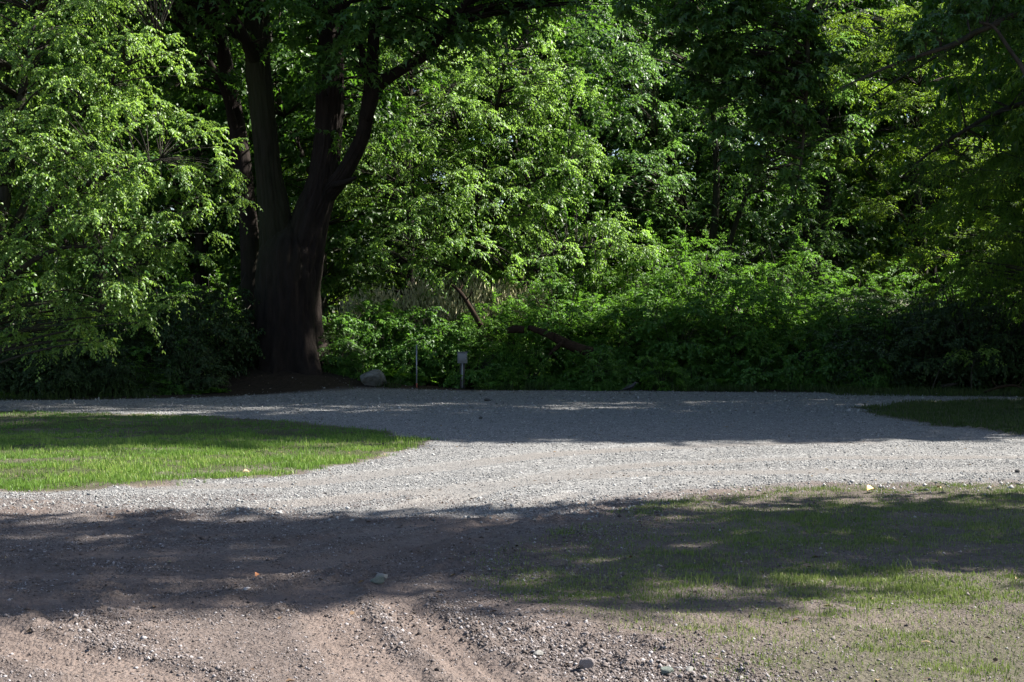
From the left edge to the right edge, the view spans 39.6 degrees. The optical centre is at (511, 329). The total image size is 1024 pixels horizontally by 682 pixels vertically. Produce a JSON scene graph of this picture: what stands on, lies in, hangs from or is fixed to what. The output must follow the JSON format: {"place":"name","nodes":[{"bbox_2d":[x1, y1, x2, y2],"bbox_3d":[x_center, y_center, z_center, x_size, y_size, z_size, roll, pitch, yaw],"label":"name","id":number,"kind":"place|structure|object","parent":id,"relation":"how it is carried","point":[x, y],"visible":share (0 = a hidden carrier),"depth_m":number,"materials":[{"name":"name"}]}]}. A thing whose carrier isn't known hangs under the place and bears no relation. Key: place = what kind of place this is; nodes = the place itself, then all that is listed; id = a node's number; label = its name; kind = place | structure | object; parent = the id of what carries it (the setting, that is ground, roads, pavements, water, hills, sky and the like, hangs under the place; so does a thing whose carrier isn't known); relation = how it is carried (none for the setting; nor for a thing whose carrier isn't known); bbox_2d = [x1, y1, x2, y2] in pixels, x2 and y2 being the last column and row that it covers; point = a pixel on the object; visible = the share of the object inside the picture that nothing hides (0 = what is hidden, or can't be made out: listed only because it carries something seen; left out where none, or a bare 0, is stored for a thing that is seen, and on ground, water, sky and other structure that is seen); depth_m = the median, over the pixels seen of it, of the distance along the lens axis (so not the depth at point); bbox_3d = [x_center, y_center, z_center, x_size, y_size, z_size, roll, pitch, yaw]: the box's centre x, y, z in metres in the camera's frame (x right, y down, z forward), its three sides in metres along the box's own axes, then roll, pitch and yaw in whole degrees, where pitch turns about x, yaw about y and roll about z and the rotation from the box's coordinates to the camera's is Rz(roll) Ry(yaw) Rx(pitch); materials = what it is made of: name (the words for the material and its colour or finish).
{"place":"outdoors","nodes":[
{"label":"outdoors","id":0,"kind":"place"},
{"bbox_2d":[0,408,443,492],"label":"grass","id":1,"kind":"structure","parent":0,"point":[106,464],"depth_m":18.51,"materials":[{"name":"green plant"}]},
{"bbox_2d":[0,301,1023,681],"bbox_3d":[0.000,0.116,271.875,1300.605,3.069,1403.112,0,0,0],"label":"ground","id":2,"kind":"structure","parent":0,"point":[256,381],"depth_m":8.96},
{"bbox_2d":[0,346,65,397],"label":"dark bush","id":3,"kind":"object","parent":2,"relation":"on","point":[17,385],"visible":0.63,"depth_m":33.44,"materials":[{"name":"green plant"}]},
{"bbox_2d":[0,1,127,325],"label":"background tree","id":4,"kind":"object","parent":2,"relation":"on","point":[47,227],"visible":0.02,"depth_m":50.18,"materials":[{"name":"green plant"}]},
{"bbox_2d":[0,299,142,397],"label":"dark bush","id":5,"kind":"object","parent":2,"relation":"on","point":[6,370],"visible":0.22,"depth_m":34.12,"materials":[{"name":"green plant"}]},
{"bbox_2d":[19,343,124,397],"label":"dark bush","id":6,"kind":"object","parent":2,"relation":"on","point":[67,379],"visible":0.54,"depth_m":33.80,"materials":[{"name":"green plant"}]},
{"bbox_2d":[0,0,154,314],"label":"background tree","id":7,"kind":"object","parent":2,"relation":"on","point":[46,61],"visible":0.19,"depth_m":40.97,"materials":[{"name":"green plant"}]},
{"bbox_2d":[36,308,140,386],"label":"dark bush","id":8,"kind":"object","parent":2,"relation":"on","point":[85,354],"visible":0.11,"depth_m":34.75,"materials":[{"name":"green plant"}]},
{"bbox_2d":[2,0,213,333],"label":"background tree","id":9,"kind":"object","parent":2,"relation":"on","point":[96,269],"visible":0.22,"depth_m":45.04,"materials":[{"name":"green plant"}]},
{"bbox_2d":[79,347,148,395],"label":"dark bush","id":10,"kind":"object","parent":2,"relation":"on","point":[120,369],"visible":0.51,"depth_m":34.19,"materials":[{"name":"green plant"}]},
{"bbox_2d":[14,26,226,330],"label":"background tree","id":11,"kind":"object","parent":2,"relation":"on","point":[185,224],"visible":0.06,"depth_m":56.58,"materials":[{"name":"green plant"}]},
{"bbox_2d":[55,284,192,392],"bbox_3d":[-9.669,0.284,36.514,4.046,3.148,4.263,0,0,14],"label":"elder bush","id":12,"kind":"object","parent":2,"relation":"on","point":[138,351],"visible":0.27,"depth_m":35.65,"materials":[{"name":"green plant"}]},
{"bbox_2d":[0,0,260,382],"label":"leaved tree","id":13,"kind":"object","parent":2,"relation":"on","point":[85,174],"visible":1,"depth_m":28.28,"materials":[{"name":"green plant"}]},
{"bbox_2d":[121,299,231,390],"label":"dark bush","id":14,"kind":"object","parent":2,"relation":"on","point":[167,329],"visible":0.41,"depth_m":35.77,"materials":[{"name":"green plant"}]},
{"bbox_2d":[119,26,239,339],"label":"background tree","id":15,"kind":"object","parent":2,"relation":"on","point":[218,224],"visible":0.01,"depth_m":59.89,"materials":[{"name":"green plant"}]},
{"bbox_2d":[93,0,281,345],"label":"leaning tree","id":16,"kind":"object","parent":2,"relation":"on","point":[228,83],"visible":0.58,"depth_m":39.75,"materials":[{"name":"plant"}]},
{"bbox_2d":[145,340,234,392],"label":"dark bush","id":17,"kind":"object","parent":2,"relation":"on","point":[197,381],"visible":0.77,"depth_m":35.16,"materials":[{"name":"green plant"}]},
{"bbox_2d":[139,282,260,386],"bbox_3d":[-8.397,0.314,37.530,3.715,3.386,3.401,0,0,42],"label":"dark bush","id":18,"kind":"object","parent":2,"relation":"on","point":[200,324],"visible":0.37,"depth_m":36.80,"materials":[{"name":"green plant"}]},
{"bbox_2d":[49,3,356,334],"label":"background tree","id":19,"kind":"object","parent":2,"relation":"on","point":[200,246],"visible":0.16,"depth_m":49.48,"materials":[{"name":"green plant"}]},
{"bbox_2d":[143,273,265,374],"bbox_3d":[-7.847,0.171,37.944,4.336,3.398,3.969,0,0,-30],"label":"dark bush","id":20,"kind":"object","parent":2,"relation":"on","point":[242,326],"visible":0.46,"depth_m":37.32,"materials":[{"name":"green plant"}]},
{"bbox_2d":[190,0,368,298],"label":"background tree","id":21,"kind":"object","parent":2,"relation":"on","point":[291,161],"visible":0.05,"depth_m":53.37,"materials":[{"name":"green plant"}]},
{"bbox_2d":[153,0,462,340],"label":"background tree","id":22,"kind":"object","parent":2,"relation":"on","point":[340,274],"visible":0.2,"depth_m":47.77,"materials":[{"name":"green plant"}]},
{"bbox_2d":[0,0,696,374],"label":"maple tree","id":23,"kind":"object","parent":2,"relation":"on","point":[288,282],"visible":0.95,"depth_m":37.47,"materials":[{"name":"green plant"}]},
{"bbox_2d":[322,312,381,360],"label":"bramble bush","id":24,"kind":"object","parent":2,"relation":"on","point":[338,319],"visible":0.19,"depth_m":39.14,"materials":[{"name":"green plant"}]},
{"bbox_2d":[324,286,404,360],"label":"elder bush","id":25,"kind":"object","parent":2,"relation":"on","point":[380,311],"visible":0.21,"depth_m":39.95,"materials":[{"name":"green plant"}]},
{"bbox_2d":[326,298,419,369],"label":"broad leaved bush","id":26,"kind":"object","parent":2,"relation":"on","point":[389,315],"visible":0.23,"depth_m":39.96,"materials":[{"name":"green plant"}]},
{"bbox_2d":[284,2,481,311],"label":"background tree","id":27,"kind":"object","parent":2,"relation":"on","point":[331,231],"visible":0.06,"depth_m":60.93,"materials":[{"name":"green plant"}]},
{"bbox_2d":[343,315,429,374],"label":"bramble bush","id":28,"kind":"object","parent":2,"relation":"on","point":[391,354],"visible":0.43,"depth_m":38.99,"materials":[{"name":"green plant"}]},
{"bbox_2d":[322,1,492,309],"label":"cherry tree","id":29,"kind":"object","parent":2,"relation":"on","point":[409,238],"visible":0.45,"depth_m":46.22,"materials":[{"name":"green plant"}]},
{"bbox_2d":[374,333,445,385],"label":"bush","id":30,"kind":"object","parent":2,"relation":"on","point":[403,367],"visible":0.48,"depth_m":38.80,"materials":[{"name":"green plant"}]},
{"bbox_2d":[380,306,487,384],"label":"bramble bush","id":31,"kind":"object","parent":2,"relation":"on","point":[417,315],"visible":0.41,"depth_m":39.49,"materials":[{"name":"green plant"}]},
{"bbox_2d":[389,320,485,384],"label":"bramble bush","id":32,"kind":"object","parent":2,"relation":"on","point":[433,329],"visible":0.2,"depth_m":39.37,"materials":[{"name":"green plant"}]},
{"bbox_2d":[328,269,554,359],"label":"tall grass","id":33,"kind":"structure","parent":2,"relation":"on","point":[478,296],"depth_m":41.72,"materials":[{"name":"green plant"}]},
{"bbox_2d":[346,3,572,314],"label":"background tree","id":34,"kind":"object","parent":2,"relation":"on","point":[496,159],"visible":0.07,"depth_m":55.39,"materials":[{"name":"green plant"}]},
{"bbox_2d":[423,306,530,385],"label":"elder bush","id":35,"kind":"object","parent":2,"relation":"on","point":[478,342],"visible":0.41,"depth_m":39.16,"materials":[{"name":"green plant"}]},
{"bbox_2d":[439,340,516,388],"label":"bush","id":36,"kind":"object","parent":2,"relation":"on","point":[484,372],"visible":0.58,"depth_m":38.53,"materials":[{"name":"green plant"}]},
{"bbox_2d":[457,290,562,380],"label":"elder bush","id":37,"kind":"object","parent":2,"relation":"on","point":[500,337],"visible":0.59,"depth_m":39.30,"materials":[{"name":"green plant"}]},
{"bbox_2d":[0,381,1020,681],"bbox_3d":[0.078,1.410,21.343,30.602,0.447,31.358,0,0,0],"label":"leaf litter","id":38,"kind":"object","parent":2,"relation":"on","point":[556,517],"visible":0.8,"depth_m":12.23,"materials":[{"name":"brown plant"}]},
{"bbox_2d":[0,378,1023,399],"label":"weeds","id":39,"kind":"object","parent":2,"relation":"on","point":[719,389],"visible":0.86,"depth_m":36.66,"materials":[{"name":"green plant"}]},
{"bbox_2d":[0,492,1023,681],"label":"dirt clods","id":40,"kind":"object","parent":2,"relation":"on","point":[544,638],"visible":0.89,"depth_m":7.99,"materials":[{"name":"brown soil"}]},
{"bbox_2d":[361,9,667,313],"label":"cherry tree","id":41,"kind":"object","parent":2,"relation":"on","point":[610,227],"visible":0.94,"depth_m":42.17,"materials":[{"name":"green plant"}]},
{"bbox_2d":[10,0,1023,328],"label":"woods","id":42,"kind":"object","parent":2,"relation":"on","point":[554,222],"depth_m":85.94,"materials":[{"name":"green plant"}]},
{"bbox_2d":[501,349,562,388],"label":"bush","id":43,"kind":"object","parent":2,"relation":"on","point":[529,378],"visible":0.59,"depth_m":38.67,"materials":[{"name":"green plant"}]},
{"bbox_2d":[419,0,645,296],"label":"background tree","id":44,"kind":"object","parent":2,"relation":"on","point":[560,44],"visible":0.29,"depth_m":50.94,"materials":[{"name":"green plant"}]},
{"bbox_2d":[481,306,596,381],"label":"bramble bush","id":45,"kind":"object","parent":2,"relation":"on","point":[508,316],"visible":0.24,"depth_m":39.62,"materials":[{"name":"green plant"}]},
{"bbox_2d":[477,238,614,331],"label":"elder bush","id":46,"kind":"object","parent":2,"relation":"on","point":[497,275],"visible":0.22,"depth_m":42.18,"materials":[{"name":"green plant"}]},
{"bbox_2d":[494,258,624,380],"bbox_3d":[1.604,-0.138,39.898,4.220,3.801,4.005,0,0,-9],"label":"elder bush","id":47,"kind":"object","parent":2,"relation":"on","point":[553,282],"visible":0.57,"depth_m":39.45,"materials":[{"name":"green plant"}]},
{"bbox_2d":[527,325,593,357],"bbox_3d":[1.284,0.319,38.420,1.826,0.902,0.588,0,0,11],"label":"fallen log","id":48,"kind":"object","parent":2,"relation":"on","point":[560,341],"visible":0.94,"depth_m":38.41,"materials":[{"name":"brown wood"}]},
{"bbox_2d":[521,299,611,379],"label":"broad leaved bush","id":49,"kind":"object","parent":2,"relation":"on","point":[560,333],"visible":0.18,"depth_m":39.92,"materials":[{"name":"green plant"}]},
{"bbox_2d":[484,5,694,296],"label":"background tree","id":50,"kind":"object","parent":2,"relation":"on","point":[611,264],"visible":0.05,"depth_m":64.57,"materials":[{"name":"green plant"}]},
{"bbox_2d":[563,349,634,390],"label":"bramble bush","id":51,"kind":"object","parent":2,"relation":"on","point":[611,374],"visible":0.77,"depth_m":37.68,"materials":[{"name":"green plant"}]},
{"bbox_2d":[518,0,683,311],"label":"background tree","id":52,"kind":"object","parent":2,"relation":"on","point":[622,147],"visible":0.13,"depth_m":57.52,"materials":[{"name":"green plant"}]},
{"bbox_2d":[558,304,670,385],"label":"bramble bush","id":53,"kind":"object","parent":2,"relation":"on","point":[615,314],"visible":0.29,"depth_m":39.19,"materials":[{"name":"green plant"}]},
{"bbox_2d":[566,247,685,333],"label":"elder bush","id":54,"kind":"object","parent":2,"relation":"on","point":[613,279],"visible":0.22,"depth_m":42.42,"materials":[{"name":"green plant"}]},
{"bbox_2d":[604,346,671,387],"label":"bush","id":55,"kind":"object","parent":2,"relation":"on","point":[635,376],"visible":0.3,"depth_m":38.33,"materials":[{"name":"green plant"}]},
{"bbox_2d":[587,277,701,379],"bbox_3d":[3.938,0.051,40.282,3.960,3.139,3.758,0,0,0],"label":"elder bush","id":56,"kind":"object","parent":2,"relation":"on","point":[624,299],"visible":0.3,"depth_m":39.79,"materials":[{"name":"green plant"}]},
{"bbox_2d":[555,0,745,292],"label":"background tree","id":57,"kind":"object","parent":2,"relation":"on","point":[668,94],"visible":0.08,"depth_m":60.94,"materials":[{"name":"green plant"}]},
{"bbox_2d":[591,288,721,367],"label":"elder bush","id":58,"kind":"object","parent":2,"relation":"on","point":[680,320],"visible":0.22,"depth_m":39.56,"materials":[{"name":"green plant"}]},
{"bbox_2d":[588,213,726,327],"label":"elder bush","id":59,"kind":"object","parent":2,"relation":"on","point":[650,242],"visible":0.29,"depth_m":42.82,"materials":[{"name":"green plant"}]},
{"bbox_2d":[636,353,690,390],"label":"broad leaved bush","id":60,"kind":"object","parent":2,"relation":"on","point":[673,369],"visible":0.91,"depth_m":37.65,"materials":[{"name":"green plant"}]},
{"bbox_2d":[612,299,740,381],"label":"bramble bush","id":61,"kind":"object","parent":2,"relation":"on","point":[673,348],"visible":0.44,"depth_m":38.95,"materials":[{"name":"green plant"}]},
{"bbox_2d":[647,324,725,385],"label":"broad leaved bush","id":62,"kind":"object","parent":2,"relation":"on","point":[702,341],"visible":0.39,"depth_m":39.27,"materials":[{"name":"green plant"}]},
{"bbox_2d":[591,0,810,290],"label":"background tree","id":63,"kind":"object","parent":2,"relation":"on","point":[694,170],"visible":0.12,"depth_m":58.96,"materials":[{"name":"green plant"}]},
{"bbox_2d":[637,237,778,357],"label":"elder bush","id":64,"kind":"object","parent":2,"relation":"on","point":[671,281],"visible":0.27,"depth_m":40.70,"materials":[{"name":"green plant"}]},
{"bbox_2d":[645,47,798,305],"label":"background tree","id":65,"kind":"object","parent":2,"relation":"on","point":[723,210],"visible":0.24,"depth_m":53.08,"materials":[{"name":"green plant"}]},
{"bbox_2d":[560,0,884,311],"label":"broadleaf tree","id":66,"kind":"object","parent":2,"relation":"on","point":[674,187],"visible":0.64,"depth_m":46.05,"materials":[{"name":"green plant"}]},
{"bbox_2d":[650,260,797,377],"bbox_3d":[5.779,-0.093,40.108,4.221,3.708,4.006,0,0,-6],"label":"elder bush","id":67,"kind":"object","parent":2,"relation":"on","point":[762,332],"visible":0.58,"depth_m":39.28,"materials":[{"name":"green plant"}]},
{"bbox_2d":[443,480,1023,681],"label":"grass","id":68,"kind":"structure","parent":2,"relation":"on","point":[849,580],"depth_m":9.20,"materials":[{"name":"green plant"}]},
{"bbox_2d":[666,232,807,328],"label":"elder bush","id":69,"kind":"object","parent":2,"relation":"on","point":[726,254],"visible":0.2,"depth_m":43.22,"materials":[{"name":"green plant"}]},
{"bbox_2d":[702,336,789,382],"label":"bramble bush","id":70,"kind":"object","parent":2,"relation":"on","point":[722,363],"visible":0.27,"depth_m":38.92,"materials":[{"name":"green plant"}]},
{"bbox_2d":[715,348,791,390],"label":"bush","id":71,"kind":"object","parent":2,"relation":"on","point":[747,378],"visible":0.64,"depth_m":38.11,"materials":[{"name":"green plant"}]},
{"bbox_2d":[711,281,807,362],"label":"broad leaved bush","id":72,"kind":"object","parent":2,"relation":"on","point":[780,293],"visible":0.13,"depth_m":40.49,"materials":[{"name":"green plant"}]},
{"bbox_2d":[712,260,859,370],"bbox_3d":[7.571,-0.184,40.680,4.246,3.598,4.474,0,0,-12],"label":"elder bush","id":73,"kind":"object","parent":2,"relation":"on","point":[776,327],"visible":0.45,"depth_m":39.60,"materials":[{"name":"green plant"}]},
{"bbox_2d":[731,234,859,339],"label":"elder bush","id":74,"kind":"object","parent":2,"relation":"on","point":[801,268],"visible":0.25,"depth_m":43.43,"materials":[{"name":"green plant"}]},
{"bbox_2d":[759,342,832,389],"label":"bush","id":75,"kind":"object","parent":2,"relation":"on","point":[794,369],"visible":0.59,"depth_m":38.06,"materials":[{"name":"green plant"}]},
{"bbox_2d":[755,327,846,384],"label":"bramble bush","id":76,"kind":"object","parent":2,"relation":"on","point":[787,351],"visible":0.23,"depth_m":39.02,"materials":[{"name":"green plant"}]},
{"bbox_2d":[607,0,1023,225],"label":"shade tree","id":77,"kind":"object","parent":2,"relation":"on","point":[776,83],"visible":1,"depth_m":26.62,"materials":[{"name":"green plant"}]},
{"bbox_2d":[729,0,918,316],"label":"background tree","id":78,"kind":"object","parent":2,"relation":"on","point":[875,134],"visible":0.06,"depth_m":59.55,"materials":[{"name":"green plant"}]},
{"bbox_2d":[766,274,894,363],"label":"elder bush","id":79,"kind":"object","parent":2,"relation":"on","point":[842,311],"visible":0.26,"depth_m":40.56,"materials":[{"name":"green plant"}]},
{"bbox_2d":[698,0,964,305],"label":"background tree","id":80,"kind":"object","parent":2,"relation":"on","point":[825,113],"visible":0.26,"depth_m":56.02,"materials":[{"name":"green plant"}]},
{"bbox_2d":[798,340,869,387],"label":"bush","id":81,"kind":"object","parent":2,"relation":"on","point":[828,367],"visible":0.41,"depth_m":38.12,"materials":[{"name":"green plant"}]},
{"bbox_2d":[732,0,938,303],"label":"background tree","id":82,"kind":"object","parent":2,"relation":"on","point":[883,125],"visible":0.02,"depth_m":62.78,"materials":[{"name":"green plant"}]},
{"bbox_2d":[790,320,899,388],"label":"dark bush","id":83,"kind":"object","parent":2,"relation":"on","point":[836,374],"visible":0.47,"depth_m":38.31,"materials":[{"name":"green plant"}]},
{"bbox_2d":[796,309,904,369],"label":"bramble bush","id":84,"kind":"object","parent":2,"relation":"on","point":[831,317],"visible":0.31,"depth_m":39.19,"materials":[{"name":"green plant"}]},
{"bbox_2d":[804,284,909,345],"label":"dark bush","id":85,"kind":"object","parent":2,"relation":"on","point":[873,297],"visible":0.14,"depth_m":41.76,"materials":[{"name":"green plant"}]},
{"bbox_2d":[801,286,926,378],"bbox_3d":[10.583,0.207,40.494,4.249,2.920,4.032,0,0,-39],"label":"elder bush","id":86,"kind":"object","parent":2,"relation":"on","point":[881,320],"visible":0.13,"depth_m":39.73,"materials":[{"name":"green plant"}]},
{"bbox_2d":[834,354,893,390],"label":"bramble bush","id":87,"kind":"object","parent":2,"relation":"on","point":[869,383],"visible":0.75,"depth_m":37.71,"materials":[{"name":"green plant"}]},
{"bbox_2d":[830,317,952,388],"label":"dark bush","id":88,"kind":"object","parent":2,"relation":"on","point":[890,357],"visible":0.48,"depth_m":38.09,"materials":[{"name":"green plant"}]},
{"bbox_2d":[844,259,970,327],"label":"elder bush","id":89,"kind":"object","parent":2,"relation":"on","point":[887,275],"visible":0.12,"depth_m":43.82,"materials":[{"name":"green plant"}]},
{"bbox_2d":[801,0,1022,297],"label":"airy tree","id":90,"kind":"object","parent":2,"relation":"on","point":[906,81],"visible":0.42,"depth_m":47.47,"materials":[{"name":"green plant"}]},
{"bbox_2d":[836,0,993,307],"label":"background tree","id":91,"kind":"object","parent":2,"relation":"on","point":[896,190],"visible":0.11,"depth_m":59.71,"materials":[{"name":"green plant"}]},
{"bbox_2d":[817,384,1023,434],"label":"grass","id":92,"kind":"structure","parent":2,"relation":"on","point":[999,404],"depth_m":28.53,"materials":[{"name":"green plant"}]},
{"bbox_2d":[828,2,1023,331],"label":"cedar tree","id":93,"kind":"object","parent":2,"relation":"on","point":[1010,106],"visible":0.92,"depth_m":34.23,"materials":[{"name":"green plant"}]},
{"bbox_2d":[872,297,982,388],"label":"dark bush","id":94,"kind":"object","parent":2,"relation":"on","point":[906,362],"visible":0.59,"depth_m":38.26,"materials":[{"name":"green plant"}]},
{"bbox_2d":[859,1,1010,308],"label":"background tree","id":95,"kind":"object","parent":2,"relation":"on","point":[934,269],"visible":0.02,"depth_m":65.77,"materials":[{"name":"green plant"}]},
{"bbox_2d":[870,0,1022,295],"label":"background tree","id":96,"kind":"object","parent":2,"relation":"on","point":[936,186],"visible":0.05,"depth_m":62.90,"materials":[{"name":"green plant"}]},
{"bbox_2d":[892,273,1021,360],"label":"dark bush","id":97,"kind":"object","parent":2,"relation":"on","point":[932,303],"visible":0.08,"depth_m":41.63,"materials":[{"name":"green plant"}]},
{"bbox_2d":[898,0,1023,336],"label":"cedar tree","id":98,"kind":"object","parent":2,"relation":"on","point":[960,268],"visible":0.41,"depth_m":40.08,"materials":[{"name":"green plant"}]},
{"bbox_2d":[904,287,1023,389],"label":"dark bush","id":99,"kind":"object","parent":2,"relation":"on","point":[975,338],"visible":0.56,"depth_m":38.31,"materials":[{"name":"green plant"}]},
{"bbox_2d":[917,0,1023,385],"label":"shade tree","id":100,"kind":"object","parent":2,"relation":"on","point":[927,5],"visible":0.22,"depth_m":37.89,"materials":[{"name":"green plant"}]},
{"bbox_2d":[957,307,1023,389],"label":"dark bush","id":101,"kind":"object","parent":2,"relation":"on","point":[1004,371],"visible":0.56,"depth_m":38.09,"materials":[{"name":"green plant"}]},
{"bbox_2d":[0,377,1023,526],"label":"gravel road","id":102,"kind":"structure","parent":0,"point":[562,474],"depth_m":19.21,"materials":[{"name":"grey gravel"}]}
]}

